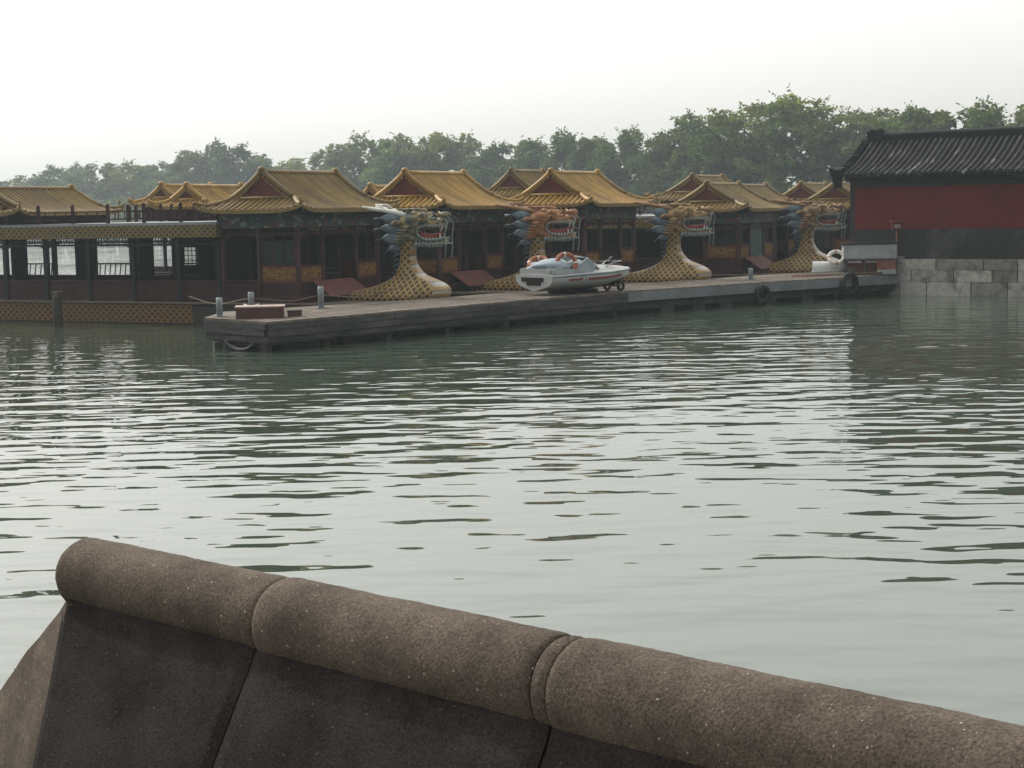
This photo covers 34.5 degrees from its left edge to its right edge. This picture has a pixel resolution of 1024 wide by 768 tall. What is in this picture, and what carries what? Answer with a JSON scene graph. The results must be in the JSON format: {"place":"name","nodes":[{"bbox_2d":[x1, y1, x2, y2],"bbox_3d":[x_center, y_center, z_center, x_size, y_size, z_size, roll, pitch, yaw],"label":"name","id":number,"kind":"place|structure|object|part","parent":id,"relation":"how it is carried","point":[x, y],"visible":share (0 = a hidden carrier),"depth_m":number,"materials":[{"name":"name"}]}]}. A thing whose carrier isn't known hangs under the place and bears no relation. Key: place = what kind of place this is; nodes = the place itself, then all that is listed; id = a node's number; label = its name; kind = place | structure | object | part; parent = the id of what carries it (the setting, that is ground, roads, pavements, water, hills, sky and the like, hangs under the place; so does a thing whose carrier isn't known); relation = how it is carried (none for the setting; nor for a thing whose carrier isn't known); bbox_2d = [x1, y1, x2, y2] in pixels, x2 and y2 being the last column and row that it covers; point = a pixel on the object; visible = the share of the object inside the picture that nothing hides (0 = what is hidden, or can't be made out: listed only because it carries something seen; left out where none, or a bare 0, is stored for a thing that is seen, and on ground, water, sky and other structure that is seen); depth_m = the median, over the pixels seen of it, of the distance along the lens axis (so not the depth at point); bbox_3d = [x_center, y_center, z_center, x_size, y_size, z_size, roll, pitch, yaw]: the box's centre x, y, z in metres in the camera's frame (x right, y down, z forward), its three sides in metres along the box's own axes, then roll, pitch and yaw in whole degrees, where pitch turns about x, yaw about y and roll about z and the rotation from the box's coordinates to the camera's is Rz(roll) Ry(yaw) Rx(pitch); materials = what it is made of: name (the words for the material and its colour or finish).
{"place":"outdoors","nodes":[
{"label":"outdoors","id":0,"kind":"place"},
{"bbox_2d":[0,238,1023,725],"bbox_3d":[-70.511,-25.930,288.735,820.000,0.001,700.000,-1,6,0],"label":"water","id":1,"kind":"structure","parent":0,"point":[828,490],"depth_m":22.00,"materials":[{"name":"grey liquid"}]},
{"bbox_2d":[50,291,62,325],"bbox_3d":[-14.593,-2.120,53.050,0.360,1.720,0.310,-1,6,0],"label":"mooring post","id":2,"kind":"object","parent":1,"relation":"in","point":[57,309],"visible":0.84,"depth_m":52.90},
{"bbox_2d":[0,166,453,324],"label":"dragon boat","id":3,"kind":"object","parent":1,"relation":"on","point":[254,237],"visible":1,"depth_m":53.33,"materials":[{"name":"paint"}]},
{"bbox_3d":[-7.248,-4.179,51.221,1.248,0.940,0.060,2,7,27],"label":"window","id":4,"kind":"part","parent":3,"relation":"part of","materials":[{"name":"grey glass"}]},
{"bbox_2d":[134,167,580,296],"bbox_3d":[-5.660,-5.020,60.096,17.727,5.450,6.011,2,7,27],"label":"dragon boat","id":5,"kind":"object","parent":1,"relation":"on","point":[462,196],"visible":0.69,"depth_m":57.23,"materials":[{"name":"paint"}]},
{"bbox_3d":[-3.109,-4.789,56.192,1.248,0.940,0.060,2,7,27],"label":"window","id":6,"kind":"part","parent":5,"relation":"part of","materials":[{"name":"grey glass"}]},
{"bbox_2d":[125,167,714,284],"bbox_3d":[-4.056,-5.661,65.816,25.527,5.450,6.011,2,7,27],"label":"dragon boat","id":7,"kind":"object","parent":1,"relation":"on","point":[598,196],"visible":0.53,"depth_m":60.85,"materials":[{"name":"paint"}]},
{"bbox_3d":[1.982,-5.311,60.170,1.248,0.940,0.060,2,7,27],"label":"window","id":8,"kind":"part","parent":7,"relation":"part of","materials":[{"name":"grey glass"}]},
{"bbox_2d":[203,272,899,351],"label":"pier","id":9,"kind":"structure","parent":1,"relation":"in","point":[385,319],"depth_m":48.98,"materials":[{"name":"grey concrete"}]},
{"bbox_2d":[213,298,226,316],"bbox_3d":[-7.761,-2.036,43.765,0.300,0.500,0.300,-4,7,-23],"label":"bollard","id":10,"kind":"object","parent":9,"relation":"on","point":[219,308],"visible":1,"depth_m":43.70,"materials":[{"name":"grey metal"}]},
{"bbox_2d":[224,340,255,351],"bbox_3d":[-6.951,-0.956,42.139,1.278,0.304,0.130,5,9,45],"label":"rubber fender","id":11,"kind":"object","parent":9,"relation":"hanging from","point":[251,346],"visible":0.98,"depth_m":42.09,"materials":[{"name":"black rubber"}]},
{"bbox_2d":[243,292,258,304],"bbox_3d":[-7.295,-2.309,46.151,0.448,0.520,0.300,-4,7,-23],"label":"bollard","id":12,"kind":"object","parent":9,"relation":"on","point":[250,297],"visible":0.5,"depth_m":46.08,"materials":[{"name":"grey metal"}]},
{"bbox_2d":[189,286,403,304],"bbox_3d":[-7.004,-2.529,48.156,6.860,0.398,4.262,0,6,11],"label":"mooring rope","id":13,"kind":"object","parent":12,"relation":"attached to","point":[299,299],"visible":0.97,"depth_m":47.10,"materials":[{"name":"fabric"}]},
{"bbox_2d":[234,304,284,318],"bbox_3d":[-6.557,-1.883,42.979,1.280,0.318,0.760,-2,6,-6],"label":"wooden box","id":14,"kind":"object","parent":9,"relation":"on","point":[258,311],"visible":1,"depth_m":42.64,"materials":[{"name":"brown wood"}]},
{"bbox_2d":[286,309,302,316],"bbox_3d":[-5.717,-1.863,43.386,0.400,0.160,0.380,-2,6,-11],"label":"box","id":15,"kind":"object","parent":9,"relation":"on","point":[293,313],"visible":1,"depth_m":43.22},
{"bbox_2d":[315,286,327,308],"bbox_3d":[-5.398,-2.443,46.593,0.300,0.620,0.300,-4,7,-23],"label":"bollard","id":16,"kind":"object","parent":9,"relation":"on","point":[320,297],"visible":1,"depth_m":46.53,"materials":[{"name":"grey metal"}]},
{"bbox_2d":[548,288,597,293],"bbox_3d":[1.932,-2.957,52.350,1.070,0.140,1.200,-6,8,-39],"label":"chock","id":17,"kind":"object","parent":9,"relation":"on","point":[585,290],"visible":0.86,"depth_m":52.18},
{"bbox_2d":[572,281,624,290],"bbox_3d":[2.679,-3.111,52.816,1.922,0.335,0.738,-6,8,-39],"label":"trailer","id":18,"kind":"object","parent":9,"relation":"on","point":[610,284],"visible":0.86,"depth_m":53.07,"materials":[{"name":"black metal"}]},
{"bbox_2d":[515,256,629,291],"bbox_3d":[2.231,-3.572,52.538,4.069,1.077,1.863,-6,8,-39],"label":"speedboat","id":19,"kind":"object","parent":18,"relation":"on","point":[585,274],"visible":0.91,"depth_m":51.58,"materials":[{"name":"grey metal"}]},
{"bbox_2d":[527,256,547,266],"bbox_3d":[0.821,-3.814,51.818,0.706,0.426,0.637,-1,6,0],"label":"life ring","id":20,"kind":"object","parent":19,"relation":"on","point":[532,259],"visible":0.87,"depth_m":51.93,"materials":[{"name":"orange plastic"}]},
{"bbox_2d":[526,258,596,269],"bbox_3d":[1.575,-3.709,51.926,2.192,0.500,1.418,-6,8,-39],"label":"tarpaulin","id":21,"kind":"object","parent":19,"relation":"in","point":[552,263],"visible":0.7,"depth_m":51.23,"materials":[{"name":"fabric"}]},
{"bbox_2d":[555,252,577,268],"bbox_3d":[1.700,-3.744,51.377,0.770,0.731,0.346,-3,6,-18],"label":"life ring","id":22,"kind":"object","parent":19,"relation":"on","point":[572,257],"visible":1,"depth_m":51.40,"materials":[{"name":"orange plastic"}]},
{"bbox_2d":[745,268,756,279],"bbox_3d":[8.526,-3.926,58.933,0.300,0.420,0.300,-4,7,-23],"label":"bollard","id":23,"kind":"object","parent":9,"relation":"on","point":[750,273],"visible":1,"depth_m":58.86,"materials":[{"name":"grey metal"}]},
{"bbox_2d":[754,281,770,304],"bbox_3d":[8.660,-3.154,57.046,0.720,0.840,0.190,-6,8,-37],"label":"tyre","id":24,"kind":"object","parent":9,"relation":"hanging from","point":[758,290],"visible":1,"depth_m":56.95,"materials":[{"name":"black rubber"}]},
{"bbox_2d":[791,274,830,276],"bbox_3d":[10.976,-3.976,60.467,1.521,0.052,0.060,-2,6,-9],"label":"timber pole","id":25,"kind":"object","parent":9,"relation":"on","point":[810,275],"visible":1,"depth_m":60.43,"materials":[{"name":"brown wood"}]},
{"bbox_2d":[812,261,843,272],"bbox_3d":[11.868,-4.408,62.006,1.154,0.409,0.735,1,6,15],"label":"box","id":26,"kind":"object","parent":9,"relation":"on","point":[822,267],"visible":0.99,"depth_m":61.76,"materials":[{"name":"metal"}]},
{"bbox_2d":[840,268,858,296],"bbox_3d":[12.215,-3.664,59.679,0.920,1.040,0.190,-6,8,-37],"label":"tyre","id":27,"kind":"object","parent":9,"relation":"hanging from","point":[844,290],"visible":1,"depth_m":59.57,"materials":[{"name":"black rubber"}]},
{"bbox_2d":[844,263,876,272],"bbox_3d":[13.170,-4.315,61.644,1.450,0.420,0.360,-1,6,4],"label":"dark crate","id":28,"kind":"object","parent":9,"relation":"on","point":[870,267],"visible":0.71,"depth_m":61.47,"materials":[{"name":"brown wood"}]},
{"bbox_2d":[840,272,882,274],"bbox_3d":[12.924,-4.089,61.037,1.604,0.091,0.070,-1,6,-4],"label":"timber pole","id":29,"kind":"object","parent":9,"relation":"on","point":[865,273],"visible":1,"depth_m":61.03,"materials":[{"name":"brown wood"}]},
{"bbox_2d":[840,242,898,274],"bbox_3d":[13.332,-4.685,61.598,2.100,1.180,0.660,-1,6,4],"label":"locker","id":30,"kind":"object","parent":9,"relation":"on","point":[863,253],"visible":0.84,"depth_m":61.29,"materials":[{"name":"grey metal"}]},
{"bbox_2d":[827,250,843,264],"bbox_3d":[12.111,-4.734,61.620,0.681,0.561,0.504,-1,6,0],"label":"life ring","id":31,"kind":"object","parent":30,"relation":"on","point":[830,254],"visible":1,"depth_m":61.58,"materials":[{"name":"white plastic"}]},
{"bbox_2d":[876,260,895,273],"bbox_3d":[13.899,-4.341,61.334,0.700,0.490,0.540,0,6,8],"label":"rusty crate","id":32,"kind":"object","parent":9,"relation":"on","point":[886,267],"visible":1,"depth_m":61.08,"materials":[{"name":"metal"}]},
{"bbox_2d":[889,220,904,273],"bbox_3d":[14.325,-5.098,61.425,0.520,2.000,0.363,-1,6,0],"label":"lamp post","id":33,"kind":"object","parent":9,"relation":"on","point":[896,225],"visible":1,"depth_m":61.27,"materials":[{"name":"red metal"}]},
{"bbox_2d":[488,167,846,278],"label":"dragon boat","id":34,"kind":"object","parent":1,"relation":"on","point":[728,255],"visible":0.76,"depth_m":66.71,"materials":[{"name":"paint"}]},
{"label":"window","id":35,"kind":"part","parent":34,"relation":"part of","materials":[{"name":"grey glass"}]},
{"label":"door","id":36,"kind":"part","parent":34,"relation":"part of","materials":[{"name":"wood"}]},
{"bbox_2d":[636,172,744,230],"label":"pavilion boat","id":37,"kind":"object","parent":1,"relation":"on","point":[691,182],"visible":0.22,"depth_m":78.11,"materials":[{"name":"paint"}]},
{"bbox_2d":[644,182,806,261],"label":"pavilion boat","id":38,"kind":"object","parent":1,"relation":"on","point":[784,248],"visible":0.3,"depth_m":73.60,"materials":[{"name":"paint"}]},
{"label":"window","id":39,"kind":"part","parent":38,"relation":"part of","materials":[{"name":"grey glass"}]},
{"bbox_2d":[745,180,849,250],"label":"pavilion boat","id":40,"kind":"object","parent":1,"relation":"on","point":[801,190],"visible":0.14,"depth_m":79.54,"materials":[{"name":"paint"}]},
{"bbox_2d":[754,182,849,259],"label":"pavilion boat","id":41,"kind":"object","parent":1,"relation":"on","point":[829,194],"visible":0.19,"depth_m":74.32,"materials":[{"name":"paint"}]},
{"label":"window","id":42,"kind":"part","parent":41,"relation":"part of","materials":[{"name":"grey glass"}]},
{"bbox_2d":[829,126,1023,296],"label":"red walled building","id":43,"kind":"structure","parent":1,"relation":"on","point":[953,199],"depth_m":60.95,"materials":[{"name":"red paint"}]},
{"bbox_2d":[0,0,1023,222],"label":"sky","id":44,"kind":"structure","parent":0,"point":[147,82],"materials":[{"name":"white"}]},
{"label":"quay","id":45,"kind":"structure","parent":0,"visible":0},
{"bbox_2d":[0,538,1023,767],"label":"parapet","id":46,"kind":"structure","parent":45,"relation":"on","point":[134,656],"depth_m":4.57,"materials":[{"name":"brown stone"}]},
{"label":"far bank","id":47,"kind":"structure","parent":0,"visible":0},
{"bbox_2d":[0,179,9,185],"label":"tree","id":48,"kind":"object","parent":47,"relation":"on","point":[5,183],"visible":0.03,"depth_m":362.85,"materials":[{"name":"green plant"}]},
{"bbox_2d":[8,175,53,185],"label":"tree","id":49,"kind":"object","parent":47,"relation":"on","point":[15,180],"visible":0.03,"depth_m":357.01,"materials":[{"name":"green plant"}]},
{"bbox_2d":[21,161,84,185],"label":"tree","id":50,"kind":"object","parent":47,"relation":"on","point":[39,180],"visible":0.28,"depth_m":348.44,"materials":[{"name":"green plant"}]},
{"bbox_2d":[47,168,101,201],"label":"tree","id":51,"kind":"object","parent":47,"relation":"on","point":[75,177],"visible":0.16,"depth_m":342.69,"materials":[{"name":"green plant"}]},
{"bbox_2d":[74,161,131,204],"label":"tree","id":52,"kind":"object","parent":47,"relation":"on","point":[105,170],"visible":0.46,"depth_m":336.92,"materials":[{"name":"green plant"}]},
{"bbox_2d":[103,165,148,206],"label":"tree","id":53,"kind":"object","parent":47,"relation":"on","point":[124,184],"visible":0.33,"depth_m":332.78,"materials":[{"name":"green plant"}]},
{"bbox_2d":[119,158,171,198],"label":"tree","id":54,"kind":"object","parent":47,"relation":"on","point":[141,174],"visible":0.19,"depth_m":327.99,"materials":[{"name":"green plant"}]},
{"bbox_2d":[142,157,205,192],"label":"tree","id":55,"kind":"object","parent":47,"relation":"on","point":[162,175],"visible":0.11,"depth_m":319.49,"materials":[{"name":"green plant"}]},
{"bbox_2d":[164,149,237,183],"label":"tree","id":56,"kind":"object","parent":47,"relation":"on","point":[202,167],"visible":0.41,"depth_m":307.94,"materials":[{"name":"green plant"}]},
{"bbox_2d":[205,137,273,183],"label":"tree","id":57,"kind":"object","parent":47,"relation":"on","point":[224,166],"visible":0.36,"depth_m":299.96,"materials":[{"name":"green plant"}]},
{"bbox_2d":[237,154,285,184],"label":"tree","id":58,"kind":"object","parent":47,"relation":"on","point":[257,162],"visible":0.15,"depth_m":298.20,"materials":[{"name":"green plant"}]},
{"bbox_2d":[275,158,308,209],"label":"tree","id":59,"kind":"object","parent":47,"relation":"on","point":[282,166],"visible":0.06,"depth_m":287.23,"materials":[{"name":"green plant"}]},
{"bbox_2d":[286,143,357,185],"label":"tree","id":60,"kind":"object","parent":47,"relation":"on","point":[314,161],"visible":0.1,"depth_m":279.69,"materials":[{"name":"green plant"}]},
{"bbox_2d":[315,143,386,190],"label":"tree","id":61,"kind":"object","parent":47,"relation":"on","point":[350,160],"visible":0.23,"depth_m":266.99,"materials":[{"name":"green plant"}]},
{"bbox_2d":[347,130,419,187],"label":"tree","id":62,"kind":"object","parent":47,"relation":"on","point":[385,163],"visible":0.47,"depth_m":255.91,"materials":[{"name":"green plant"}]},
{"bbox_2d":[388,131,451,183],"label":"tree","id":63,"kind":"object","parent":47,"relation":"on","point":[408,157],"visible":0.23,"depth_m":252.45,"materials":[{"name":"green plant"}]},
{"bbox_2d":[50,151,830,222],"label":"shore undergrowth","id":64,"kind":"object","parent":47,"relation":"on","point":[121,214],"visible":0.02,"depth_m":323.94,"materials":[{"name":"green plant"}]},
{"bbox_2d":[414,129,494,188],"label":"tree","id":65,"kind":"object","parent":47,"relation":"on","point":[453,158],"visible":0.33,"depth_m":247.16,"materials":[{"name":"green plant"}]},
{"bbox_2d":[454,139,512,188],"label":"tree","id":66,"kind":"object","parent":47,"relation":"on","point":[491,161],"visible":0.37,"depth_m":239.47,"materials":[{"name":"green plant"}]},
{"bbox_2d":[490,135,554,183],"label":"tree","id":67,"kind":"object","parent":47,"relation":"on","point":[522,147],"visible":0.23,"depth_m":232.65,"materials":[{"name":"green plant"}]},
{"bbox_2d":[520,126,578,171],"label":"tree","id":68,"kind":"object","parent":47,"relation":"on","point":[563,146],"visible":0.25,"depth_m":225.35,"materials":[{"name":"green plant"}]},
{"bbox_2d":[564,133,633,180],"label":"tree","id":69,"kind":"object","parent":47,"relation":"on","point":[581,157],"visible":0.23,"depth_m":221.08,"materials":[{"name":"green plant"}]},
{"bbox_2d":[582,124,651,193],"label":"tree","id":70,"kind":"object","parent":47,"relation":"on","point":[604,162],"visible":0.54,"depth_m":214.71,"materials":[{"name":"green plant"}]},
{"bbox_2d":[618,132,675,213],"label":"tree","id":71,"kind":"object","parent":47,"relation":"on","point":[653,156],"visible":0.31,"depth_m":207.93,"materials":[{"name":"green plant"}]},
{"bbox_2d":[643,125,727,193],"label":"tree","id":72,"kind":"object","parent":47,"relation":"on","point":[679,159],"visible":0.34,"depth_m":201.09,"materials":[{"name":"green plant"}]},
{"bbox_2d":[669,108,775,187],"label":"tree","id":73,"kind":"object","parent":47,"relation":"on","point":[702,166],"visible":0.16,"depth_m":191.63,"materials":[{"name":"green plant"}]},
{"bbox_2d":[670,82,804,183],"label":"tree","id":74,"kind":"object","parent":47,"relation":"on","point":[723,144],"visible":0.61,"depth_m":186.93,"materials":[{"name":"green plant"}]},
{"bbox_2d":[692,94,850,193],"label":"tree","id":75,"kind":"object","parent":47,"relation":"on","point":[777,181],"visible":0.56,"depth_m":182.21,"materials":[{"name":"green plant"}]},
{"bbox_2d":[746,91,888,182],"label":"tree","id":76,"kind":"object","parent":47,"relation":"on","point":[808,173],"visible":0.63,"depth_m":179.21,"materials":[{"name":"green plant"}]},
{"bbox_2d":[783,107,899,227],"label":"tree","id":77,"kind":"object","parent":47,"relation":"on","point":[818,139],"visible":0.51,"depth_m":174.85,"materials":[{"name":"green plant"}]},
{"bbox_2d":[820,109,898,181],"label":"tree","id":78,"kind":"object","parent":47,"relation":"on","point":[843,149],"visible":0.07,"depth_m":173.36,"materials":[{"name":"green plant"}]},
{"bbox_2d":[870,100,943,131],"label":"tree","id":79,"kind":"object","parent":47,"relation":"on","point":[911,113],"visible":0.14,"depth_m":169.03,"materials":[{"name":"green plant"}]},
{"bbox_2d":[898,103,973,130],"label":"tree","id":80,"kind":"object","parent":47,"relation":"on","point":[942,120],"visible":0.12,"depth_m":167.06,"materials":[{"name":"green plant"}]},
{"bbox_2d":[938,95,1013,129],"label":"tree","id":81,"kind":"object","parent":47,"relation":"on","point":[983,118],"visible":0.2,"depth_m":158.60,"materials":[{"name":"green plant"}]},
{"bbox_2d":[991,104,1023,126],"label":"tree","id":82,"kind":"object","parent":47,"relation":"on","point":[1019,119],"visible":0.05,"depth_m":158.05,"materials":[{"name":"green plant"}]}
]}

